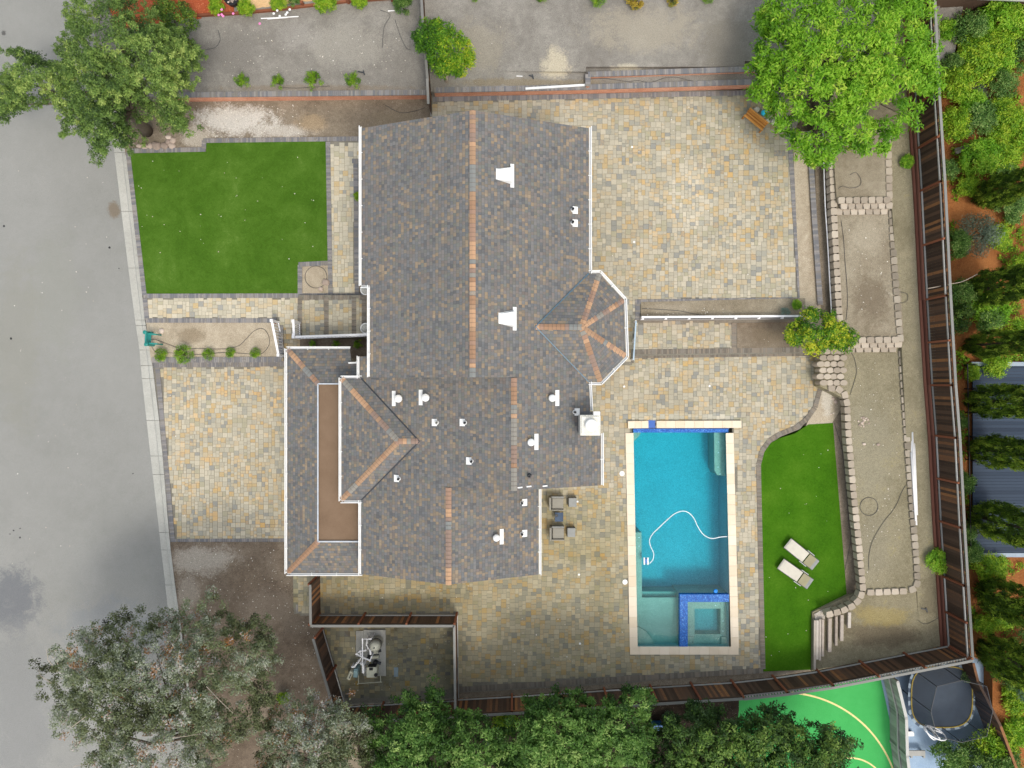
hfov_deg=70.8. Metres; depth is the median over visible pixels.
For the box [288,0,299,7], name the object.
bush
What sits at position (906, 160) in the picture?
sapling
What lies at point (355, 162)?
paving border
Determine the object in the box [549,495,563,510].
armchair
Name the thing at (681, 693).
wooden fence
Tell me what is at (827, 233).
white conduit
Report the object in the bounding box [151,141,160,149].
rock
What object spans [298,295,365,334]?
paving border
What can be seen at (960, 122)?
shrub
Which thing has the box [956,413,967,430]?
shrub
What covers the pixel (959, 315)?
shrub
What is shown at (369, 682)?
gas line
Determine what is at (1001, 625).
shrub
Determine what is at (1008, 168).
shrub
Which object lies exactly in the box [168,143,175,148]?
rock
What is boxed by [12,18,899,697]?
pebbles
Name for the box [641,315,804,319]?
wall rail
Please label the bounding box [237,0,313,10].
tan paving
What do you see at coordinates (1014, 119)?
shrub
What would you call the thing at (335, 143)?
path bed
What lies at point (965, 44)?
shrub
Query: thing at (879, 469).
terrace soil
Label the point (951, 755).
shrub
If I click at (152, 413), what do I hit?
kerb
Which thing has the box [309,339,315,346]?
shrub
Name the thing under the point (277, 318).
path bed
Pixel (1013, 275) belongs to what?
cypress
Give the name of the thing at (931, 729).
hoop goal
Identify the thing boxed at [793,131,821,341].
gravel strip
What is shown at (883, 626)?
soil
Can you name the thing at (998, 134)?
shrub
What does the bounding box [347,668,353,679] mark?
control box
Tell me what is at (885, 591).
block wall
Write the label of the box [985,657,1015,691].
shrub
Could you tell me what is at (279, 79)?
shrub
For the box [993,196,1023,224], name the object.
shrub
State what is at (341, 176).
side path
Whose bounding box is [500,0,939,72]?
terrace
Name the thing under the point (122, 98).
broadleaf tree
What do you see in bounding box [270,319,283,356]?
stair railing
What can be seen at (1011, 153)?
shrub
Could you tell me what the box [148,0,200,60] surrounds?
round bush
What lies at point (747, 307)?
bed soil
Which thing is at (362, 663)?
pool pipes
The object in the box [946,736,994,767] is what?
shrub
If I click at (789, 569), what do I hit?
sun lounger
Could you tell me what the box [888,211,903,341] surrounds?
block wall
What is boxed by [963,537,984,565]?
shrub
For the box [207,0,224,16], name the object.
bush
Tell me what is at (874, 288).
terrace soil
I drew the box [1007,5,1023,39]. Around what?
shrub
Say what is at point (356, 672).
control box
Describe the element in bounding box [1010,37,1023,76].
shrub
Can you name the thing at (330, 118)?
front soil
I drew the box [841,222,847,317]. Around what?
drip line
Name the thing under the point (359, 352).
entry bed
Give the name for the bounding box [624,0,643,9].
shrub
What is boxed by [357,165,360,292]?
side soil
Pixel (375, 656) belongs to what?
pool pump
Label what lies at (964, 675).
shrub
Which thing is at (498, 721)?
shrub
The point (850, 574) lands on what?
lawn edge soil
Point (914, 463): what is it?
white pipe
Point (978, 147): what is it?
shrub
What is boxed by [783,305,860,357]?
lemon tree
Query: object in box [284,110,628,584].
house
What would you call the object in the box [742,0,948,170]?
shade tree
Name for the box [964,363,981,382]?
shrub
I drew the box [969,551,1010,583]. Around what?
shrub
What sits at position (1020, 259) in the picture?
shrub
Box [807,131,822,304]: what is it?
retaining wall
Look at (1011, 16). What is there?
shrub
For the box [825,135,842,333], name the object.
block wall
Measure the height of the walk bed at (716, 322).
0.835 m
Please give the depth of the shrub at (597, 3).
38.24 m
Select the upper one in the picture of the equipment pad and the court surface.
the equipment pad
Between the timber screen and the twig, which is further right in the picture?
the twig
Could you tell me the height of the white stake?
0.060 m
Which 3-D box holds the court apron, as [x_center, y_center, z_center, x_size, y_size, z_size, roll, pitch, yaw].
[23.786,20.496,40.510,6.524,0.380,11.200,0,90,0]
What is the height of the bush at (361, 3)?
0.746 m
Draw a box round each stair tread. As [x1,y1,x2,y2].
[283,328,297,333]
[283,334,297,338]
[284,338,299,348]
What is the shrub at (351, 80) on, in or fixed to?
on the lot at (292, 37)
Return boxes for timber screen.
[884,674,910,767]
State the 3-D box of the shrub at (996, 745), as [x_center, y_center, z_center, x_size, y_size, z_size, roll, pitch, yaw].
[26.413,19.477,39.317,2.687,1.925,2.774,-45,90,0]
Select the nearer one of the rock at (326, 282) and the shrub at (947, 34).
the shrub at (947, 34)
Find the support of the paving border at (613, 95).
on the patio
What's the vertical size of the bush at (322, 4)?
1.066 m
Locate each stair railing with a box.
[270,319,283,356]
[291,320,300,335]
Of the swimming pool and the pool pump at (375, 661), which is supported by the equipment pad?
the pool pump at (375, 661)
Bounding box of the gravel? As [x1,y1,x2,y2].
[814,607,829,619]
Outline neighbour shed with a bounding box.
[937,0,1023,13]
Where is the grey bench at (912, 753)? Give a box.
[909,750,924,757]
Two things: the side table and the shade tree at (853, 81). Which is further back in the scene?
the side table
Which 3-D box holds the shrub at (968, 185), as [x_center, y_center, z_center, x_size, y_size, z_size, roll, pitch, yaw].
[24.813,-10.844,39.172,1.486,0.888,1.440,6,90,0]
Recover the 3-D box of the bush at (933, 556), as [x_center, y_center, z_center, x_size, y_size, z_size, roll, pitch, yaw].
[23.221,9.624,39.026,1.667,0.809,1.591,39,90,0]
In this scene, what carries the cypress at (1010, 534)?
on the neighbour soil at (968, 266)
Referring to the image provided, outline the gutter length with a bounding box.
[525,84,584,89]
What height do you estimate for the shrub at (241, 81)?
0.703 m
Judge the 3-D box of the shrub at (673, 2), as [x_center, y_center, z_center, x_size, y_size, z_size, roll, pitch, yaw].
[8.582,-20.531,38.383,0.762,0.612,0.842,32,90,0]
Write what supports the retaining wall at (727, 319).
on the walk bed at (716, 322)
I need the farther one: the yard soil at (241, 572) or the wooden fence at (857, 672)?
the yard soil at (241, 572)
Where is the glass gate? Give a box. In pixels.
[631,320,636,359]
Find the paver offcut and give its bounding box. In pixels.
[394,667,397,676]
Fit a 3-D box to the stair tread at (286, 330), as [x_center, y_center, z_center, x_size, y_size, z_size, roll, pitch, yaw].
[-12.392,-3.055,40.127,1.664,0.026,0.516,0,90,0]
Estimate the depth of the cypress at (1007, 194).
37.33 m
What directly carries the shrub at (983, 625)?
on the neighbour soil at (968, 266)
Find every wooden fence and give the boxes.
[308,576,320,625]
[310,612,457,626]
[312,627,345,711]
[343,700,453,723]
[420,0,430,90]
[426,79,431,115]
[453,615,458,710]
[453,679,743,717]
[730,643,972,700]
[903,0,973,659]
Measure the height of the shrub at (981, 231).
1.821 m
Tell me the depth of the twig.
37.53 m
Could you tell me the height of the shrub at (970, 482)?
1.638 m
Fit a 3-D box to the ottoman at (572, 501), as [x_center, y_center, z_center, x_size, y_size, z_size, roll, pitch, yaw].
[3.333,6.514,39.785,0.456,0.430,0.515,0,90,0]
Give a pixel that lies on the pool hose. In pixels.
(667, 519)
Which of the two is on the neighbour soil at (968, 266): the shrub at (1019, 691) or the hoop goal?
the shrub at (1019, 691)
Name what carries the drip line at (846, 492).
on the lawn edge soil at (850, 574)
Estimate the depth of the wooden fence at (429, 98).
38.08 m
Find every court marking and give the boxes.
[799,694,892,767]
[847,757,875,767]
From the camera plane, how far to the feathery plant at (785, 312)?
39.15 m
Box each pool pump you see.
[367,654,378,658]
[373,659,380,664]
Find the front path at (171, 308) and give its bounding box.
[148,298,297,327]
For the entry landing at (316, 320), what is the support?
on the landing bed at (302, 296)
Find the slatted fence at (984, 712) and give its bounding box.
[958,660,1017,767]
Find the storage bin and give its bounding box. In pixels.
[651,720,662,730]
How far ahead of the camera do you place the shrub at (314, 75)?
38.84 m
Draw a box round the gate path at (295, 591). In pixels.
[293,576,299,607]
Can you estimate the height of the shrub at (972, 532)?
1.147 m
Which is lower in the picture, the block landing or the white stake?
the block landing
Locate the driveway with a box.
[160,366,283,540]
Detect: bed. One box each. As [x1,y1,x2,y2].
[146,322,283,360]
[147,298,297,322]
[298,295,324,334]
[300,339,366,358]
[301,266,327,292]
[325,295,351,334]
[326,140,358,292]
[352,295,366,333]
[632,320,813,355]
[737,322,810,349]
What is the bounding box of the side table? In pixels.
[555,512,562,521]
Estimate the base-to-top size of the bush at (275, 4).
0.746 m
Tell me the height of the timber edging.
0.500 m
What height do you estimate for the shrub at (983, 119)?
1.474 m
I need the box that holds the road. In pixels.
[0,0,184,767]
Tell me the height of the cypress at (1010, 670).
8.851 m
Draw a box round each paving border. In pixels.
[126,136,362,362]
[151,361,283,541]
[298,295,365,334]
[433,89,799,319]
[459,388,821,691]
[632,323,813,362]
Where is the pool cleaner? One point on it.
(645, 560)
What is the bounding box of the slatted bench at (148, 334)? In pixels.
[143,330,162,346]
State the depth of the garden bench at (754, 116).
38.99 m
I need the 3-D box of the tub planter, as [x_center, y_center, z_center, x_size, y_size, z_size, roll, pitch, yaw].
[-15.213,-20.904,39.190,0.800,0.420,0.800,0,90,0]
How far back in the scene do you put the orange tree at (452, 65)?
36.95 m
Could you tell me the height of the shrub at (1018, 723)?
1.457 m
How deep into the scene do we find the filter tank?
38.97 m
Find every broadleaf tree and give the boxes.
[0,0,208,167]
[360,674,513,767]
[494,681,664,767]
[653,696,863,767]
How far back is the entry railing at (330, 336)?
38.51 m
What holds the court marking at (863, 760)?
on the court surface
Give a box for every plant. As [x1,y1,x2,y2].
[353,192,358,201]
[780,308,790,317]
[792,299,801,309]
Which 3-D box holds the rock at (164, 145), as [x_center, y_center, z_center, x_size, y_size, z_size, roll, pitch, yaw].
[-19.324,-13.219,39.947,0.463,0.146,0.379,43,90,0]
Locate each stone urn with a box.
[360,286,366,294]
[360,323,366,332]
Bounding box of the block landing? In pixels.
[812,349,847,385]
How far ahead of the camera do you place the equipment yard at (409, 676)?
40.00 m
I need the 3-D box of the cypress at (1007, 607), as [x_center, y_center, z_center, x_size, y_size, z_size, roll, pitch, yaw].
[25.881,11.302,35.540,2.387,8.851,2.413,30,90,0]
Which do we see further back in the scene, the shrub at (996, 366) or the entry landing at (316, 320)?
the entry landing at (316, 320)
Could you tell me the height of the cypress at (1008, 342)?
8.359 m
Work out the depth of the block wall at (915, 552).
39.08 m
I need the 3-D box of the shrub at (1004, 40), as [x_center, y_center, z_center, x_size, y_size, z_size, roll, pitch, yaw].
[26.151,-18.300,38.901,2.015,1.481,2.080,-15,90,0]
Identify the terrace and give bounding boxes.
[298,356,817,686]
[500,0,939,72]
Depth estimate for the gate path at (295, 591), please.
40.19 m
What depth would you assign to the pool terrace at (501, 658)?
40.00 m
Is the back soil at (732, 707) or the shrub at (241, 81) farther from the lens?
the back soil at (732, 707)
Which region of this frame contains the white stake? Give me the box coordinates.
[261,16,298,18]
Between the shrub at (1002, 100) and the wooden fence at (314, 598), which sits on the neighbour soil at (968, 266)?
the shrub at (1002, 100)
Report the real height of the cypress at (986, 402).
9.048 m
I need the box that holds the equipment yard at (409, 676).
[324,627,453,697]
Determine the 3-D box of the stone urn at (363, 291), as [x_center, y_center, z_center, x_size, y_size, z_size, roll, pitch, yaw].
[-7.927,-5.102,39.180,0.580,0.640,0.580,0,90,0]
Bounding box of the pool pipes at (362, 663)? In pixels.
[351,633,374,672]
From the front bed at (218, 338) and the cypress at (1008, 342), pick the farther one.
the front bed at (218, 338)
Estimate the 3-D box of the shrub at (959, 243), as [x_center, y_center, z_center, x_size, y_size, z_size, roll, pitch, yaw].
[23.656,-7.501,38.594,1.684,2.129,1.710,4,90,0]
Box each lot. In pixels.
[92,0,429,100]
[424,0,962,95]
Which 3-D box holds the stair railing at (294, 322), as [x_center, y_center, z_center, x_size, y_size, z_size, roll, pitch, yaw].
[-11.723,-3.003,39.208,0.156,1.305,0.903,-2,90,0]
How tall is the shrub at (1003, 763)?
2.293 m
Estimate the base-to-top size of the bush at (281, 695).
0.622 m
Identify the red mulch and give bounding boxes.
[108,0,233,27]
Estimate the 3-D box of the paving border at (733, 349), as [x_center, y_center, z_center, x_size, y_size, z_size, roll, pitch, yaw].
[11.374,-2.337,39.900,11.385,0.162,2.003,-2,90,0]
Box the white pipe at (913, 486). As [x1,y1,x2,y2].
[910,452,916,520]
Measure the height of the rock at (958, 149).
0.260 m
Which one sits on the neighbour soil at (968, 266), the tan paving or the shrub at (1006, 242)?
the shrub at (1006, 242)
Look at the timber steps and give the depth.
39.55 m
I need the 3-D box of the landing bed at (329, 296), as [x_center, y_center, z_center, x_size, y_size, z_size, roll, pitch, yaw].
[-9.541,-3.778,40.212,1.544,1.004,2.261,0,90,0]
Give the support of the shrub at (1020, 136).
on the neighbour soil at (968, 266)
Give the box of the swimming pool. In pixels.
[625,420,740,654]
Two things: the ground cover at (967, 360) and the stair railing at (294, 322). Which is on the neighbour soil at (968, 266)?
the ground cover at (967, 360)
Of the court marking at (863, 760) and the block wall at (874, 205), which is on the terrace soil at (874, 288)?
the block wall at (874, 205)
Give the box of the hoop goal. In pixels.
[923,724,946,740]
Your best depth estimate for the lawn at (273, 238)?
39.98 m
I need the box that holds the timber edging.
[197,0,392,16]
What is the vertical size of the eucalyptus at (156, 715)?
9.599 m
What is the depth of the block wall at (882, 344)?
38.81 m
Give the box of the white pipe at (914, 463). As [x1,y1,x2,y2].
[912,432,915,500]
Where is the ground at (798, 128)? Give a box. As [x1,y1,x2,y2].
[142,96,936,767]
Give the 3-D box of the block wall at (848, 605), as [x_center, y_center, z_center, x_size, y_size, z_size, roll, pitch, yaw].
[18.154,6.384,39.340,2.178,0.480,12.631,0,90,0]
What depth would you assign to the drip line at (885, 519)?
39.15 m
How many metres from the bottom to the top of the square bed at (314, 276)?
0.700 m
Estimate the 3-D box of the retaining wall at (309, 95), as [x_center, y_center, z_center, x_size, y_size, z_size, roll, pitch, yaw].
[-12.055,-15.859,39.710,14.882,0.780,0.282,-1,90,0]
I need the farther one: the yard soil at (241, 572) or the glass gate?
the yard soil at (241, 572)
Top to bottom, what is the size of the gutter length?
0.070 m
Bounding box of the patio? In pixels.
[432,93,800,361]
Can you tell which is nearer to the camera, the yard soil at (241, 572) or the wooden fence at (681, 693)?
the wooden fence at (681, 693)
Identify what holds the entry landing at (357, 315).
on the landing bed at (356, 296)
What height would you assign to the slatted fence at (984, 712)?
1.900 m
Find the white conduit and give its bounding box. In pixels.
[822,131,831,312]
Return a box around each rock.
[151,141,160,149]
[160,142,168,149]
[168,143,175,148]
[322,279,329,285]
[954,146,971,153]
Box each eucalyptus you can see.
[28,584,284,767]
[252,685,387,767]
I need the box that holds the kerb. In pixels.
[113,111,196,767]
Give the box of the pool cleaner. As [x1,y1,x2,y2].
[643,557,648,564]
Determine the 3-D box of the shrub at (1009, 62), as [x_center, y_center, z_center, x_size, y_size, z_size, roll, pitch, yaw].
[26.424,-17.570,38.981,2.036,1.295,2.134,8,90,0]
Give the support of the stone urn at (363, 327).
on the paving border at (326, 309)
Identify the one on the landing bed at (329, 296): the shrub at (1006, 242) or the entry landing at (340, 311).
the entry landing at (340, 311)
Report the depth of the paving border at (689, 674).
39.98 m
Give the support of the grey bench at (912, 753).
on the court apron
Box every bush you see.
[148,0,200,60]
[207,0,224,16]
[236,0,255,17]
[269,0,287,10]
[276,692,290,704]
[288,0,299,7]
[312,0,336,14]
[351,0,367,10]
[924,546,947,574]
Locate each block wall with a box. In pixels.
[823,385,865,617]
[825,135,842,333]
[836,197,892,214]
[847,337,901,352]
[865,588,906,595]
[885,140,892,198]
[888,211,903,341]
[898,351,920,592]
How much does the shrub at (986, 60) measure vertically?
1.925 m
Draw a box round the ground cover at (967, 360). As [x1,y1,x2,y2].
[945,42,1023,636]
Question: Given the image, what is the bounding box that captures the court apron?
[881,658,983,767]
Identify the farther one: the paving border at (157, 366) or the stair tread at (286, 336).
the paving border at (157, 366)
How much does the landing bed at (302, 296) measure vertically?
0.850 m
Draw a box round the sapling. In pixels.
[899,153,914,168]
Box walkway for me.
[633,321,731,352]
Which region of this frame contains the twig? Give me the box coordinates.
[927,274,976,288]
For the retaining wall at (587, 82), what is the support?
on the lot at (484, 37)
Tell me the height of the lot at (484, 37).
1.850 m
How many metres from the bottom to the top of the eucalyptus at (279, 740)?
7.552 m
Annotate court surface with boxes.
[733,677,893,767]
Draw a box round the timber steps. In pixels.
[813,612,850,669]
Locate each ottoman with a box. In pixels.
[567,527,574,536]
[568,497,576,506]
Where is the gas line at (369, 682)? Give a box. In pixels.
[357,667,380,684]
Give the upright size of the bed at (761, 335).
0.860 m
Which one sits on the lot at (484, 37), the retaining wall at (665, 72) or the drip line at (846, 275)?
the retaining wall at (665, 72)
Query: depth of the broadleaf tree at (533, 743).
34.17 m
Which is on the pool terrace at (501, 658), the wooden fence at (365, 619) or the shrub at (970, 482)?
the wooden fence at (365, 619)
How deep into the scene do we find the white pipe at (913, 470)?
39.05 m
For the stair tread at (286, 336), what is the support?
on the stair bed
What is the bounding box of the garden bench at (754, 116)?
[742,108,768,132]
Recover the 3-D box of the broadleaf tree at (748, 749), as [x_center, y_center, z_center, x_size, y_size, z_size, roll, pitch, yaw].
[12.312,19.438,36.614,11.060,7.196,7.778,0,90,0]
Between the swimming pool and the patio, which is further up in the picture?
the patio
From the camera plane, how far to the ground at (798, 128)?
40.66 m
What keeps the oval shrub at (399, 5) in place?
on the lot at (292, 37)
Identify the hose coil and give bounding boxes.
[860,497,877,515]
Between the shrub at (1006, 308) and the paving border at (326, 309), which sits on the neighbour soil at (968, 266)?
the shrub at (1006, 308)
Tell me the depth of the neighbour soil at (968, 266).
39.58 m
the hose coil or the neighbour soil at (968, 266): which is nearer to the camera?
the hose coil
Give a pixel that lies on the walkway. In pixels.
(686, 339)
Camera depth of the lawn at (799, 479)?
39.98 m
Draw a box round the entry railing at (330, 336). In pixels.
[292,333,366,338]
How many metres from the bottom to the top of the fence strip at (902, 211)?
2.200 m
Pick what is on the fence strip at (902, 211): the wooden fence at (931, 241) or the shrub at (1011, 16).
the wooden fence at (931, 241)
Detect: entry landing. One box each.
[301,299,324,335]
[327,299,351,334]
[354,298,366,333]
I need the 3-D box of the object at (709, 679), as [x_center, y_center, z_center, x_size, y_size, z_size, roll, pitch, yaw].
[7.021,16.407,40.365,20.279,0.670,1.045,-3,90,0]
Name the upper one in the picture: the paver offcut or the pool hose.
the pool hose
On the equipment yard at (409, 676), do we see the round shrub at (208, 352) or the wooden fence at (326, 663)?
the wooden fence at (326, 663)
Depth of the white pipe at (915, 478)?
39.09 m
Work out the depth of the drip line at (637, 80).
38.81 m
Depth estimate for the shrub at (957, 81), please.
38.35 m
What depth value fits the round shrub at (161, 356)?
39.61 m
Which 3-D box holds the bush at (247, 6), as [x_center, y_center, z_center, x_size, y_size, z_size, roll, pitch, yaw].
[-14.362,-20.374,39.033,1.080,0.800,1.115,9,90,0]
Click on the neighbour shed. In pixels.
(972, 5)
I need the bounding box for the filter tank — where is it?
[370,635,382,651]
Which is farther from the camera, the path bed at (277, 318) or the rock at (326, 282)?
the path bed at (277, 318)
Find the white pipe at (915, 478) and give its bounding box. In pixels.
[914,443,917,514]
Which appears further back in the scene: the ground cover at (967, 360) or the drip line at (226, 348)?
the drip line at (226, 348)
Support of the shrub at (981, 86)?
on the neighbour soil at (968, 266)
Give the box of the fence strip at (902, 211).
[882,0,943,649]
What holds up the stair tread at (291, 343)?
on the stair bed
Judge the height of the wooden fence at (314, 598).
1.970 m
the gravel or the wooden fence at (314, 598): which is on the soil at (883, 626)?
the gravel
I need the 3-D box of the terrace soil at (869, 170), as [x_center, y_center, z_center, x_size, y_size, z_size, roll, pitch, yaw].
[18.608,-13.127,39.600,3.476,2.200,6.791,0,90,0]
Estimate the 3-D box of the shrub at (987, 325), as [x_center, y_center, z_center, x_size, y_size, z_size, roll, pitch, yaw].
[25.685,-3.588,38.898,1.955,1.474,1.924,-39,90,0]
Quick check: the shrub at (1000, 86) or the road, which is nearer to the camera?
the shrub at (1000, 86)
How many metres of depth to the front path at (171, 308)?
40.00 m
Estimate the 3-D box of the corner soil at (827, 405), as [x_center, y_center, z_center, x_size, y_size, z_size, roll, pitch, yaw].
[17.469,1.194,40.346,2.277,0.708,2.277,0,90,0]
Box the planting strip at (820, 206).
[812,131,833,342]
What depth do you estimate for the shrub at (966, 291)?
38.23 m
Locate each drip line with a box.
[152,328,269,353]
[594,77,690,81]
[834,423,850,568]
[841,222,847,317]
[869,485,905,552]
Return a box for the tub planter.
[224,0,238,6]
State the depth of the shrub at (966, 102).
38.71 m
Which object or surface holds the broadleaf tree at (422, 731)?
on the back soil at (732, 707)
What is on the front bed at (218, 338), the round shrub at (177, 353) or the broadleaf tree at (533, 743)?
the round shrub at (177, 353)
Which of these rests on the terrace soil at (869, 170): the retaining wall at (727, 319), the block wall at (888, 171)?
the block wall at (888, 171)
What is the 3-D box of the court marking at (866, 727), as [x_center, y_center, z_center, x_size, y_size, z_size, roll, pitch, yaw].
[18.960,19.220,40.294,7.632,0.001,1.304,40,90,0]
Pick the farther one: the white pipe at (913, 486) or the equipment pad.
the equipment pad
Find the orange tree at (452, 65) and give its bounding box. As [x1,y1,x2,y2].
[410,16,476,82]
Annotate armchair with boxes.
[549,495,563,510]
[549,525,563,540]
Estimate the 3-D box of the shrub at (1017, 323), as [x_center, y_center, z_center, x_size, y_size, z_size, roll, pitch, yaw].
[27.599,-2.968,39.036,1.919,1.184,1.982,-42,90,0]
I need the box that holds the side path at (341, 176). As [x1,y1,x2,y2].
[329,143,358,291]
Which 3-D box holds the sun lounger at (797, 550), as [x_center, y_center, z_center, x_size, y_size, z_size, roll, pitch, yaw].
[15.938,9.375,39.712,1.941,0.515,0.795,39,90,0]
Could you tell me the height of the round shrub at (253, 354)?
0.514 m
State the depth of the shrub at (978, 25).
38.24 m
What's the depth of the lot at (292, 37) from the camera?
39.40 m
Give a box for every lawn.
[130,141,327,293]
[759,423,846,671]
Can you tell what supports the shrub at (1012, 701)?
on the neighbour soil at (968, 266)
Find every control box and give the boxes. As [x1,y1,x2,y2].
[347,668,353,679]
[353,664,360,677]
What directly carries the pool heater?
on the equipment pad
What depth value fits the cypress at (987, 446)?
36.88 m
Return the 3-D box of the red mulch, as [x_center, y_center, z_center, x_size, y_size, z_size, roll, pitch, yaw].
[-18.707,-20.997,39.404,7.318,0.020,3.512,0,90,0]
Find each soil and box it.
[124,99,430,154]
[170,542,329,767]
[353,684,738,767]
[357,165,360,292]
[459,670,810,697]
[641,298,805,315]
[803,389,840,425]
[811,77,891,202]
[811,592,922,670]
[814,343,918,592]
[832,410,856,593]
[834,203,903,342]
[933,14,1023,767]
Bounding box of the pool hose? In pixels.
[649,511,727,563]
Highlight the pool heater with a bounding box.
[366,663,378,677]
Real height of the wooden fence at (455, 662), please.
1.900 m
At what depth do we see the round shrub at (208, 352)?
39.70 m
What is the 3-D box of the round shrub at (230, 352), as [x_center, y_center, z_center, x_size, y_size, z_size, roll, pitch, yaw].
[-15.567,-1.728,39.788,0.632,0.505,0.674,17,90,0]
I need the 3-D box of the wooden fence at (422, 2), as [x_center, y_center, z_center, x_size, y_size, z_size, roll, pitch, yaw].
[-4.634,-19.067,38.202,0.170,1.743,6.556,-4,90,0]
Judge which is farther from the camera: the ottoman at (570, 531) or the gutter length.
the ottoman at (570, 531)
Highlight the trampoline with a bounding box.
[902,663,992,742]
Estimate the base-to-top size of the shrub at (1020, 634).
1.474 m
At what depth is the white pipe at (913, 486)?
38.99 m
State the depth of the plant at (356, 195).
39.71 m
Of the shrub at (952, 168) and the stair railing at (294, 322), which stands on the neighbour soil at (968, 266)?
the shrub at (952, 168)
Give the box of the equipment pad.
[356,629,385,675]
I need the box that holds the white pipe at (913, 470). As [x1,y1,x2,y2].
[912,450,916,524]
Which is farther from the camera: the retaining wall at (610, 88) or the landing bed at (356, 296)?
the landing bed at (356, 296)
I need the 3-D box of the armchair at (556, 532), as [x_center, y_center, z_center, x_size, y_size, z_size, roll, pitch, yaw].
[2.457,8.194,39.615,0.833,0.770,0.778,0,90,0]
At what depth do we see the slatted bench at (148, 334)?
39.37 m
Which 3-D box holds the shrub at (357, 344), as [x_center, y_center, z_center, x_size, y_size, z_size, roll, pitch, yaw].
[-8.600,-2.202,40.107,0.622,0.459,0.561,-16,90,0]
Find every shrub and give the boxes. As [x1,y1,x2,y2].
[154,347,167,362]
[172,345,194,364]
[201,348,214,360]
[225,347,235,357]
[233,72,249,86]
[249,348,260,357]
[270,74,284,89]
[303,70,323,90]
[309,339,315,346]
[343,70,360,89]
[353,339,362,348]
[392,0,412,15]
[491,715,519,734]
[592,0,606,7]
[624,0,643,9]
[666,0,678,7]
[926,739,973,767]
[938,17,957,41]
[939,104,972,144]
[940,51,963,73]
[940,65,975,102]
[941,157,960,180]
[941,304,973,335]
[942,276,977,310]
[945,228,973,259]
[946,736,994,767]
[950,8,990,46]
[954,27,989,59]
[955,87,989,115]
[955,172,980,196]
[955,211,1004,258]
[956,38,1003,87]
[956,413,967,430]
[958,136,1002,179]
[959,469,977,494]
[960,671,969,682]
[962,520,978,541]
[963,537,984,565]
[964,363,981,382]
[966,97,999,137]
[967,290,1013,329]
[968,78,988,97]
[968,723,1023,764]
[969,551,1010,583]
[971,304,1007,335]
[972,613,996,637]
[975,0,1023,33]
[979,348,1012,378]
[980,746,1023,767]
[982,28,1017,60]
[983,119,1013,144]
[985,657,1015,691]
[986,222,1012,251]
[987,67,1020,99]
[988,137,1023,170]
[988,603,1014,632]
[990,162,1016,184]
[991,93,1014,110]
[992,45,1018,78]
[992,101,1023,138]
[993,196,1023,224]
[1001,314,1023,346]
[1001,684,1023,719]
[1001,714,1023,747]
[1003,628,1023,658]
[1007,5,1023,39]
[1007,250,1023,266]
[1009,123,1023,155]
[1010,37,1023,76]
[1013,688,1023,704]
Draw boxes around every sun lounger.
[777,559,813,588]
[783,538,818,569]
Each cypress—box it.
[962,328,1023,359]
[962,383,1023,419]
[965,432,1023,471]
[966,499,1023,548]
[969,263,1023,307]
[971,167,1023,210]
[972,574,1023,629]
[974,633,1023,692]
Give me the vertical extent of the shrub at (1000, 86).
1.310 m
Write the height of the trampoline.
2.666 m
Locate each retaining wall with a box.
[155,90,426,101]
[434,78,798,96]
[585,74,590,87]
[588,65,799,77]
[640,316,800,320]
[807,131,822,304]
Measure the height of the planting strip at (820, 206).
1.200 m

